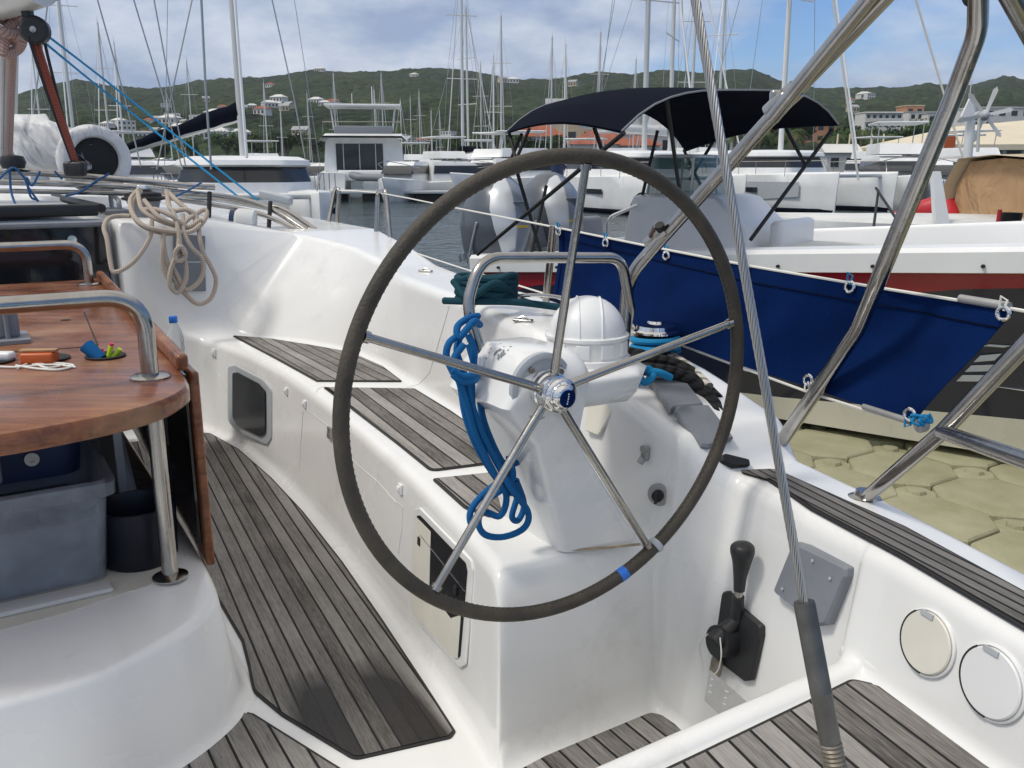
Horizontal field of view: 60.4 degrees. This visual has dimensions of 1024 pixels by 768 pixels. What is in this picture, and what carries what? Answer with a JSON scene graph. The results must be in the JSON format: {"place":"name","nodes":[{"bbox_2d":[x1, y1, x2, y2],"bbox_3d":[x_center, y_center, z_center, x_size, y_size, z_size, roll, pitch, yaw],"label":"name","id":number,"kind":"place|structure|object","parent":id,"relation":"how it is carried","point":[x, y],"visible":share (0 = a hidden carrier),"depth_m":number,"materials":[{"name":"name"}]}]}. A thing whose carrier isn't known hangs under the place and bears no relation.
{"place":"outdoors","nodes":[
{"label":"outdoors","id":0,"kind":"place"},
{"bbox_2d":[0,175,25,178],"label":"quay","id":1,"kind":"structure","parent":0,"point":[12,177],"depth_m":171.01,"materials":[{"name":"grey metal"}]},
{"bbox_2d":[769,129,809,149],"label":"palm tree","id":2,"kind":"object","parent":1,"relation":"on","point":[795,131],"visible":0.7,"depth_m":115.77,"materials":[{"name":"green plant"}]},
{"bbox_2d":[861,120,1023,158],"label":"marina hall","id":3,"kind":"structure","parent":1,"relation":"on","point":[1010,140],"depth_m":84.33,"materials":[{"name":"grey plastic"}]},
{"bbox_2d":[18,67,1023,162],"bbox_3d":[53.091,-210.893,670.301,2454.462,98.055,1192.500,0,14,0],"label":"hills","id":4,"kind":"structure","parent":0,"point":[525,96],"depth_m":560.64,"materials":[{"name":"plant"}]},
{"bbox_2d":[178,136,199,155],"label":"broadleaf tree","id":5,"kind":"object","parent":4,"relation":"on","point":[189,142],"visible":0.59,"depth_m":182.21,"materials":[{"name":"green plant"}]},
{"bbox_2d":[210,128,239,155],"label":"broadleaf tree","id":6,"kind":"object","parent":4,"relation":"on","point":[229,141],"visible":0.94,"depth_m":178.29,"materials":[{"name":"green plant"}]},
{"bbox_2d":[247,132,265,152],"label":"broadleaf tree","id":7,"kind":"object","parent":4,"relation":"on","point":[256,147],"visible":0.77,"depth_m":174.50,"materials":[{"name":"green plant"}]},
{"bbox_2d":[268,128,301,155],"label":"broadleaf tree","id":8,"kind":"object","parent":4,"relation":"on","point":[291,143],"visible":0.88,"depth_m":171.22,"materials":[{"name":"green plant"}]},
{"bbox_2d":[298,129,329,162],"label":"broadleaf tree","id":9,"kind":"object","parent":4,"relation":"on","point":[313,145],"visible":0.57,"depth_m":171.15,"materials":[{"name":"green plant"}]},
{"bbox_2d":[438,138,466,159],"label":"broadleaf tree","id":10,"kind":"object","parent":4,"relation":"on","point":[454,147],"visible":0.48,"depth_m":161.43,"materials":[{"name":"green plant"}]},
{"bbox_2d":[515,125,568,147],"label":"building","id":11,"kind":"structure","parent":4,"relation":"on","point":[543,134],"depth_m":160.36,"materials":[{"name":"orange"}]},
{"bbox_2d":[543,134,562,148],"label":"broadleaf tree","id":12,"kind":"object","parent":4,"relation":"on","point":[556,141],"visible":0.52,"depth_m":153.85,"materials":[{"name":"green plant"}]},
{"bbox_2d":[545,99,591,143],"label":"building","id":13,"kind":"structure","parent":4,"relation":"on","point":[574,132],"depth_m":177.95,"materials":[{"name":"grey"}]},
{"bbox_2d":[565,131,626,148],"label":"building","id":14,"kind":"structure","parent":4,"relation":"on","point":[583,143],"depth_m":141.18,"materials":[{"name":"orange"}]},
{"bbox_2d":[619,135,662,150],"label":"building","id":15,"kind":"structure","parent":4,"relation":"on","point":[649,144],"depth_m":140.08,"materials":[{"name":"orange"}]},
{"bbox_2d":[615,117,732,150],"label":"building","id":16,"kind":"structure","parent":4,"relation":"on","point":[663,139],"depth_m":143.13,"materials":[{"name":"grey"}]},
{"bbox_2d":[764,127,794,149],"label":"broadleaf tree","id":17,"kind":"object","parent":4,"relation":"on","point":[773,139],"visible":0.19,"depth_m":143.72,"materials":[{"name":"green plant"}]},
{"bbox_2d":[769,126,836,143],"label":"building","id":18,"kind":"structure","parent":4,"relation":"on","point":[821,130],"depth_m":210.21,"materials":[{"name":"orange"}]},
{"bbox_2d":[793,126,816,149],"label":"broadleaf tree","id":19,"kind":"object","parent":4,"relation":"on","point":[804,133],"visible":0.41,"depth_m":153.28,"materials":[{"name":"green plant"}]},
{"bbox_2d":[827,125,861,145],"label":"broadleaf tree","id":20,"kind":"object","parent":4,"relation":"on","point":[847,132],"visible":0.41,"depth_m":114.29,"materials":[{"name":"green plant"}]},
{"bbox_2d":[885,125,922,138],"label":"broadleaf tree","id":21,"kind":"object","parent":4,"relation":"on","point":[916,132],"visible":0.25,"depth_m":120.36,"materials":[{"name":"green plant"}]},
{"bbox_2d":[895,105,924,111],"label":"building","id":22,"kind":"structure","parent":4,"relation":"on","point":[904,108],"depth_m":230.17,"materials":[{"name":"orange"}]},
{"bbox_2d":[897,118,932,135],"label":"broadleaf tree","id":23,"kind":"object","parent":4,"relation":"on","point":[926,129],"visible":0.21,"depth_m":128.66,"materials":[{"name":"green plant"}]},
{"bbox_2d":[903,111,936,129],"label":"building","id":24,"kind":"structure","parent":4,"relation":"on","point":[910,115],"depth_m":223.24,"materials":[{"name":"grey"}]},
{"bbox_2d":[954,107,1023,126],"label":"building","id":25,"kind":"structure","parent":4,"relation":"on","point":[1016,114],"depth_m":201.65,"materials":[{"name":"grey"}]},
{"bbox_2d":[18,0,1023,93],"label":"sky","id":26,"kind":"structure","parent":0,"point":[336,35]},
{"bbox_2d":[332,181,896,272],"bbox_3d":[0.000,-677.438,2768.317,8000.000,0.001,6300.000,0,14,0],"label":"water","id":27,"kind":"structure","parent":0,"point":[441,240],"depth_m":33.25,"materials":[{"name":"grey liquid"}]},
{"bbox_2d":[26,52,50,179],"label":"sailboat","id":28,"kind":"object","parent":27,"relation":"on","point":[38,109],"visible":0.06,"depth_m":89.00,"materials":[{"name":"white paint"}]},
{"bbox_2d":[48,0,94,180],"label":"sailboat","id":29,"kind":"object","parent":27,"relation":"on","point":[58,5],"visible":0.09,"depth_m":63.59,"materials":[{"name":"white paint"}]},
{"bbox_2d":[92,21,120,135],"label":"sailboat","id":30,"kind":"object","parent":27,"relation":"on","point":[101,62],"visible":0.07,"depth_m":86.34,"materials":[{"name":"white paint"}]},
{"bbox_2d":[108,39,136,142],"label":"sailboat","id":31,"kind":"object","parent":27,"relation":"on","point":[116,78],"visible":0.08,"depth_m":84.57,"materials":[{"name":"white paint"}]},
{"bbox_2d":[112,130,171,160],"bbox_3d":[-24.806,-14.215,57.923,3.600,4.695,11.500,-13,19,-43],"label":"motor yacht","id":32,"kind":"object","parent":27,"relation":"on","point":[146,152],"visible":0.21,"depth_m":57.56,"materials":[{"name":"white paint"}]},
{"bbox_2d":[113,161,179,191],"bbox_3d":[-19.782,-11.390,50.457,9.500,2.768,3.000,9,17,33],"label":"motor yacht","id":33,"kind":"object","parent":27,"relation":"on","point":[147,169],"visible":0.12,"depth_m":49.54,"materials":[{"name":"white paint"}]},
{"bbox_2d":[180,59,204,155],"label":"sailboat","id":34,"kind":"object","parent":27,"relation":"on","point":[187,73],"visible":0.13,"depth_m":108.11,"materials":[{"name":"white plastic"}]},
{"bbox_2d":[126,0,335,220],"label":"catamaran","id":35,"kind":"object","parent":27,"relation":"on","point":[283,175],"visible":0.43,"depth_m":24.93,"materials":[{"name":"white paint"}]},
{"bbox_2d":[247,140,278,155],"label":"motor yacht","id":36,"kind":"object","parent":27,"relation":"on","point":[262,154],"visible":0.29,"depth_m":76.84,"materials":[{"name":"white paint"}]},
{"bbox_2d":[306,162,324,189],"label":"motor yacht","id":37,"kind":"object","parent":27,"relation":"on","point":[313,168],"visible":0.06,"depth_m":68.25,"materials":[{"name":"white paint"}]},
{"bbox_2d":[317,87,407,195],"bbox_3d":[-10.566,-17.240,63.421,6.100,7.950,13.000,-2,14,-7],"label":"motor catamaran","id":38,"kind":"object","parent":27,"relation":"on","point":[363,149],"visible":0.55,"depth_m":60.63,"materials":[{"name":"white paint"}]},
{"bbox_2d":[348,171,383,181],"bbox_3d":[-8.988,-13.615,57.415,3.413,0.828,1.690,1,14,5],"label":"dinghy","id":39,"kind":"object","parent":38,"relation":"on","point":[356,176],"visible":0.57,"depth_m":56.72,"materials":[{"name":"grey plastic"}]},
{"bbox_2d":[327,190,448,201],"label":"floating pier","id":40,"kind":"structure","parent":27,"relation":"on","point":[430,195],"depth_m":53.94,"materials":[{"name":"grey plastic"}]},
{"bbox_2d":[378,161,428,201],"bbox_3d":[-6.975,-12.770,56.077,3.000,2.768,9.500,2,14,7],"label":"motor yacht","id":41,"kind":"object","parent":27,"relation":"on","point":[399,178],"visible":0.69,"depth_m":54.61,"materials":[{"name":"white paint"}]},
{"bbox_2d":[401,142,429,161],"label":"motor yacht","id":42,"kind":"object","parent":27,"relation":"on","point":[412,157],"visible":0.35,"depth_m":82.36,"materials":[{"name":"white paint"}]},
{"bbox_2d":[419,136,469,161],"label":"motor yacht","id":43,"kind":"object","parent":27,"relation":"on","point":[436,154],"visible":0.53,"depth_m":67.05,"materials":[{"name":"white paint"}]},
{"bbox_2d":[427,162,488,189],"bbox_3d":[-2.965,-13.400,58.644,9.500,2.768,3.000,-4,14,-17],"label":"motor yacht","id":44,"kind":"object","parent":27,"relation":"on","point":[439,176],"visible":0.14,"depth_m":56.91,"materials":[{"name":"white paint"}]},
{"bbox_2d":[427,0,495,149],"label":"sailboat","id":45,"kind":"object","parent":27,"relation":"on","point":[467,104],"visible":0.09,"depth_m":78.81,"materials":[{"name":"white paint"}]},
{"bbox_2d":[443,0,486,159],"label":"sailboat","id":46,"kind":"object","parent":27,"relation":"on","point":[468,149],"visible":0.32,"depth_m":68.22,"materials":[{"name":"white paint"}]},
{"bbox_2d":[472,59,490,148],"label":"sailboat","id":47,"kind":"object","parent":27,"relation":"on","point":[480,106],"visible":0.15,"depth_m":120.28,"materials":[{"name":"white paint"}]},
{"bbox_2d":[450,132,523,186],"bbox_3d":[-1.467,-14.669,59.772,3.600,4.695,11.500,6,15,24],"label":"motor yacht","id":48,"kind":"object","parent":27,"relation":"on","point":[457,178],"visible":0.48,"depth_m":58.92,"materials":[{"name":"white paint"}]},
{"bbox_2d":[482,49,504,158],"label":"sailboat","id":49,"kind":"object","parent":27,"relation":"on","point":[493,68],"visible":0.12,"depth_m":94.60,"materials":[{"name":"white paint"}]},
{"bbox_2d":[490,15,514,148],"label":"sailboat","id":50,"kind":"object","parent":27,"relation":"on","point":[501,70],"visible":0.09,"depth_m":99.05,"materials":[{"name":"white paint"}]},
{"bbox_2d":[0,0,1023,767],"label":"sailing yacht","id":51,"kind":"object","parent":27,"relation":"on","point":[336,580],"visible":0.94,"depth_m":1.92,"materials":[{"name":"white"}]},
{"bbox_2d":[0,15,26,58],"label":"rope lashing","id":52,"kind":"object","parent":51,"relation":"attached to","point":[9,33],"visible":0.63,"depth_m":4.04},
{"bbox_2d":[5,45,16,154],"bbox_3d":[-2.431,-1.381,4.279,0.448,0.640,0.083,11,18,39],"label":"tackle rope","id":53,"kind":"object","parent":52,"relation":"hanging from","point":[11,86],"visible":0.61,"depth_m":4.30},
{"bbox_2d":[19,11,50,44],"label":"pulley block","id":54,"kind":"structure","parent":51,"relation":"hanging from","point":[36,29],"depth_m":3.92,"materials":[{"name":"black plastic"}]},
{"bbox_2d":[26,36,78,160],"bbox_3d":[-2.117,-1.307,4.080,0.042,0.575,0.228,4,14,15],"label":"mainsheet tail","id":55,"kind":"object","parent":54,"relation":"hanging from","point":[41,75],"visible":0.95,"depth_m":4.04},
{"bbox_2d":[33,44,77,160],"bbox_3d":[-2.118,-1.296,4.083,0.036,0.561,0.196,5,15,20],"label":"mainsheet","id":56,"kind":"object","parent":54,"relation":"hanging from","point":[41,59],"visible":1,"depth_m":4.07,"materials":[{"name":"red fabric"}]},
{"bbox_2d":[0,362,76,370],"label":"string","id":57,"kind":"object","parent":51,"relation":"on","point":[54,365],"visible":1,"depth_m":2.03,"materials":[{"name":"white"}]},
{"bbox_2d":[19,348,59,364],"bbox_3d":[-1.118,-0.066,2.083,0.084,0.034,0.045,-1,14,-6],"label":"orange case","id":58,"kind":"object","parent":51,"relation":"on","point":[39,355],"visible":0.98,"depth_m":2.06,"materials":[{"name":"orange"}]},
{"bbox_2d":[0,484,98,598],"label":"storage bin","id":59,"kind":"object","parent":51,"relation":"on","point":[45,553],"visible":0.91,"depth_m":1.98,"materials":[{"name":"plastic"}]},
{"bbox_2d":[13,114,91,170],"bbox_3d":[-2.450,-1.274,4.676,0.606,0.316,0.250,4,14,15],"label":"sail bag","id":60,"kind":"object","parent":51,"relation":"on","point":[37,138],"visible":0.42,"depth_m":4.59,"materials":[{"name":"fabric"}]},
{"bbox_2d":[0,580,112,617],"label":"white ledge","id":61,"kind":"object","parent":51,"relation":"on","point":[52,599],"visible":1,"depth_m":1.93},
{"bbox_2d":[63,160,86,175],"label":"pulley block","id":62,"kind":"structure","parent":51,"relation":"attached to","point":[74,168],"depth_m":4.20,"materials":[{"name":"black plastic"}]},
{"bbox_2d":[80,340,105,357],"bbox_3d":[-1.014,-0.079,2.135,0.058,0.057,0.037,1,14,5],"label":"blue case","id":63,"kind":"object","parent":51,"relation":"on","point":[90,349],"visible":0.86,"depth_m":2.12,"materials":[{"name":"plastic"}]},
{"bbox_2d":[55,124,131,190],"bbox_3d":[-2.257,-1.201,4.709,0.356,0.356,0.344,-10,17,-35],"label":"cowl cover","id":64,"kind":"object","parent":51,"relation":"on","point":[106,152],"visible":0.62,"depth_m":4.59,"materials":[{"name":"white fabric"}]},
{"bbox_2d":[92,489,177,572],"bbox_3d":[-0.908,0.356,2.138,0.188,0.145,0.188,0,14,0],"label":"bucket","id":65,"kind":"object","parent":51,"relation":"on","point":[125,521],"visible":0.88,"depth_m":2.07,"materials":[{"name":"black plastic"}]},
{"bbox_2d":[47,43,237,195],"bbox_3d":[-2.253,-1.386,4.779,0.959,0.781,1.114,9,16,33],"label":"guy line","id":66,"kind":"object","parent":51,"relation":"attached to","point":[132,113],"visible":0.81,"depth_m":5.17,"materials":[{"name":"fabric"}]},
{"bbox_2d":[50,37,257,200],"bbox_3d":[-2.218,-1.415,4.815,0.985,0.823,1.196,10,17,35],"label":"guy line","id":67,"kind":"object","parent":51,"relation":"attached to","point":[147,113],"visible":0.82,"depth_m":5.20,"materials":[{"name":"fabric"}]},
{"bbox_2d":[101,187,217,305],"bbox_3d":[-1.635,-0.633,4.085,0.467,0.548,0.297,-8,16,-30],"label":"rope bundle","id":68,"kind":"object","parent":51,"relation":"on","point":[172,276],"visible":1,"depth_m":4.04,"materials":[{"name":"fabric"}]},
{"bbox_2d":[166,316,184,352],"bbox_3d":[-1.470,-0.188,3.841,0.074,0.218,0.074,0,14,0],"label":"water bottle","id":69,"kind":"object","parent":51,"relation":"on","point":[174,334],"visible":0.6,"depth_m":3.81,"materials":[{"name":"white plastic"}]},
{"bbox_2d":[228,208,257,225],"bbox_3d":[-1.442,-0.882,4.722,0.149,0.118,0.116,0,14,0],"label":"plastic canister","id":70,"kind":"object","parent":51,"relation":"on","point":[245,216],"visible":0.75,"depth_m":4.67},
{"bbox_2d":[443,313,531,540],"bbox_3d":[-0.040,0.091,1.739,0.214,0.465,0.084,-9,16,-32],"label":"rope coil","id":71,"kind":"object","parent":51,"relation":"hanging from","point":[479,433],"visible":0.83,"depth_m":1.71,"materials":[{"name":"fabric"}]},
{"bbox_2d":[442,271,559,310],"bbox_3d":[0.011,-0.281,2.667,0.451,0.117,0.167,1,14,6],"label":"rope bundle","id":72,"kind":"object","parent":51,"relation":"on","point":[498,289],"visible":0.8,"depth_m":2.63,"materials":[{"name":"fabric"}]},
{"bbox_2d":[630,336,681,352],"bbox_3d":[0.370,-0.104,2.260,0.133,0.053,0.133,-9,16,-32],"label":"winch rope","id":73,"kind":"object","parent":51,"relation":"on","point":[639,343],"visible":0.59,"depth_m":2.21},
{"bbox_2d":[639,365,672,385],"bbox_3d":[0.293,-0.020,1.916,0.131,0.045,0.055,-2,14,-8],"label":"rope tail","id":74,"kind":"object","parent":51,"relation":"on","point":[651,372],"visible":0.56,"depth_m":1.91},
{"bbox_2d":[629,324,712,388],"bbox_3d":[0.404,-0.072,2.222,0.068,0.136,0.271,-13,19,-42],"label":"mooring rope","id":75,"kind":"object","parent":51,"relation":"on","point":[706,381],"visible":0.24,"depth_m":2.20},
{"bbox_2d":[628,347,722,410],"bbox_3d":[0.396,0.002,2.138,0.287,0.160,0.174,5,15,19],"label":"mooring rope","id":76,"kind":"object","parent":51,"relation":"on","point":[680,370],"visible":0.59,"depth_m":2.12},
{"bbox_2d":[699,633,723,676],"bbox_3d":[0.434,0.574,1.861,0.044,0.113,0.072,-7,16,-27],"label":"cord","id":77,"kind":"object","parent":51,"relation":"hanging from","point":[716,666],"visible":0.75,"depth_m":1.87,"materials":[{"name":"white"}]},
{"bbox_2d":[552,222,1013,427],"bbox_3d":[0.492,-0.204,2.157,0.078,0.310,1.525,-7,15,-26],"label":"weather cloth","id":78,"kind":"object","parent":51,"relation":"attached to","point":[911,354],"visible":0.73,"depth_m":1.90,"materials":[{"name":"blue fabric"}]},
{"bbox_2d":[910,413,933,426],"bbox_3d":[0.751,0.065,1.610,0.046,0.024,0.018,0,14,0],"label":"lashing knot","id":79,"kind":"object","parent":51,"relation":"attached to","point":[928,418],"visible":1,"depth_m":1.61,"materials":[{"name":"fabric"}]},
{"bbox_3d":[-1.234,0.333,2.012,0.671,0.250,0.607,0,14,0],"label":"storage bin","id":80,"kind":"object","parent":51,"relation":"on","visible":0},
{"bbox_2d":[0,442,79,484],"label":"cool box","id":81,"kind":"object","parent":80,"relation":"on","point":[45,463],"visible":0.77,"depth_m":2.09,"materials":[{"name":"blue plastic"}]},
{"bbox_2d":[493,130,566,186],"bbox_3d":[1.821,-14.312,58.319,11.500,4.695,3.600,-1,14,-6],"label":"motor yacht","id":82,"kind":"object","parent":27,"relation":"on","point":[528,176],"visible":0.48,"depth_m":56.88,"materials":[{"name":"white paint"}]},
{"bbox_2d":[538,35,562,148],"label":"sailboat","id":83,"kind":"object","parent":27,"relation":"on","point":[551,64],"visible":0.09,"depth_m":96.00,"materials":[{"name":"white paint"}]},
{"bbox_2d":[552,39,576,147],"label":"sailboat","id":84,"kind":"object","parent":27,"relation":"on","point":[565,80],"visible":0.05,"depth_m":86.09,"materials":[{"name":"white paint"}]},
{"bbox_2d":[586,32,609,148],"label":"sailboat","id":85,"kind":"object","parent":27,"relation":"on","point":[599,67],"visible":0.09,"depth_m":110.13,"materials":[{"name":"white paint"}]},
{"bbox_2d":[598,131,640,150],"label":"motor yacht","id":86,"kind":"object","parent":27,"relation":"on","point":[611,149],"visible":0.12,"depth_m":57.07,"materials":[{"name":"white paint"}]},
{"bbox_2d":[564,0,746,214],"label":"catamaran","id":87,"kind":"object","parent":27,"relation":"on","point":[610,191],"visible":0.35,"depth_m":40.00,"materials":[{"name":"white paint"}]},
{"bbox_2d":[579,0,738,150],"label":"catamaran","id":88,"kind":"object","parent":27,"relation":"on","point":[652,129],"visible":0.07,"depth_m":48.57,"materials":[{"name":"white paint"}]},
{"bbox_2d":[677,3,710,147],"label":"sailboat","id":89,"kind":"object","parent":27,"relation":"on","point":[692,82],"visible":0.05,"depth_m":70.82,"materials":[{"name":"white paint"}]},
{"bbox_2d":[705,0,738,147],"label":"sailboat","id":90,"kind":"object","parent":27,"relation":"on","point":[724,3],"visible":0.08,"depth_m":64.31,"materials":[{"name":"white paint"}]},
{"bbox_2d":[459,87,1023,449],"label":"motorboat","id":91,"kind":"object","parent":27,"relation":"on","point":[978,259],"visible":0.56,"depth_m":5.91,"materials":[{"name":"white"}]},
{"bbox_2d":[694,0,897,212],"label":"catamaran","id":92,"kind":"object","parent":27,"relation":"on","point":[815,188],"visible":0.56,"depth_m":41.73,"materials":[{"name":"white paint"}]},
{"bbox_2d":[844,136,902,171],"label":"motor yacht","id":93,"kind":"object","parent":27,"relation":"on","point":[849,166],"visible":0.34,"depth_m":68.58,"materials":[{"name":"white paint"}]},
{"bbox_2d":[858,121,929,209],"bbox_3d":[20.222,-11.324,46.144,3.600,4.695,11.500,3,14,13],"label":"motor yacht","id":94,"kind":"object","parent":27,"relation":"on","point":[902,166],"visible":0.56,"depth_m":45.34,"materials":[{"name":"white paint"}]},
{"bbox_2d":[776,154,1023,228],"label":"tented boat","id":95,"kind":"object","parent":27,"relation":"on","point":[985,188],"visible":0.28,"depth_m":13.63,"materials":[{"name":"beige fabric"}]},
{"bbox_2d":[894,197,959,213],"bbox_3d":[6.628,-2.631,14.857,2.346,0.579,1.197,-24,34,-22],"label":"inflatable dinghy","id":96,"kind":"object","parent":95,"relation":"hanging from","point":[924,206],"visible":0.1,"depth_m":15.16,"materials":[{"name":"red rubber"}]},
{"bbox_2d":[930,171,949,223],"bbox_3d":[6.077,-2.591,12.482,0.253,0.830,0.320,0,14,0],"label":"arch post","id":97,"kind":"object","parent":95,"relation":"attached to","point":[939,208],"visible":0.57,"depth_m":12.43,"materials":[{"name":"white paint"}]},
{"bbox_2d":[1001,212,1022,221],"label":"bucket","id":98,"kind":"object","parent":95,"relation":"on","point":[1011,216],"visible":0.28,"depth_m":12.18,"materials":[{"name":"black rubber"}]},
{"bbox_2d":[779,419,1023,573],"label":"floating dock","id":99,"kind":"object","parent":27,"relation":"on","point":[973,499],"visible":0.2,"depth_m":4.64,"materials":[{"name":"stone"}]},
{"bbox_2d":[913,159,955,198],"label":"motor yacht","id":100,"kind":"object","parent":27,"relation":"on","point":[944,167],"visible":0.12,"depth_m":44.03,"materials":[{"name":"white paint"}]},
{"bbox_2d":[938,129,1001,164],"bbox_3d":[29.471,-13.705,55.844,3.600,4.695,11.500,-1,14,-4],"label":"motor yacht","id":101,"kind":"object","parent":27,"relation":"on","point":[950,152],"visible":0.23,"depth_m":55.65,"materials":[{"name":"white paint"}]},
{"bbox_2d":[818,144,862,171],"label":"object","id":102,"kind":"structure","parent":0,"point":[837,152],"depth_m":90.70,"materials":[{"name":"grey"}]},
{"bbox_2d":[832,0,859,179],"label":"rigging wire","id":103,"kind":"object","parent":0,"point":[846,94],"visible":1,"depth_m":17.18,"materials":[{"name":"white"}]},
{"bbox_2d":[854,112,903,134],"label":"building","id":104,"kind":"structure","parent":0,"point":[863,119],"depth_m":220.17,"materials":[{"name":"grey"}]},
{"bbox_2d":[915,0,963,157],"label":"rigging wire","id":105,"kind":"object","parent":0,"point":[936,68],"visible":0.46,"depth_m":15.11,"materials":[{"name":"white"}]},
{"bbox_2d":[960,98,976,157],"bbox_3d":[10.929,-5.687,21.219,0.490,2.460,0.286,0,14,0],"label":"radar post","id":106,"kind":"object","parent":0,"point":[970,108],"visible":0.5,"depth_m":21.07,"materials":[{"name":"metal"}]},
{"bbox_2d":[956,87,1012,151],"bbox_3d":[10.293,-5.788,19.291,1.213,1.367,0.468,0,14,0],"label":"wind generator","id":107,"kind":"object","parent":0,"point":[981,116],"visible":1,"depth_m":19.14,"materials":[{"name":"grey plastic"}]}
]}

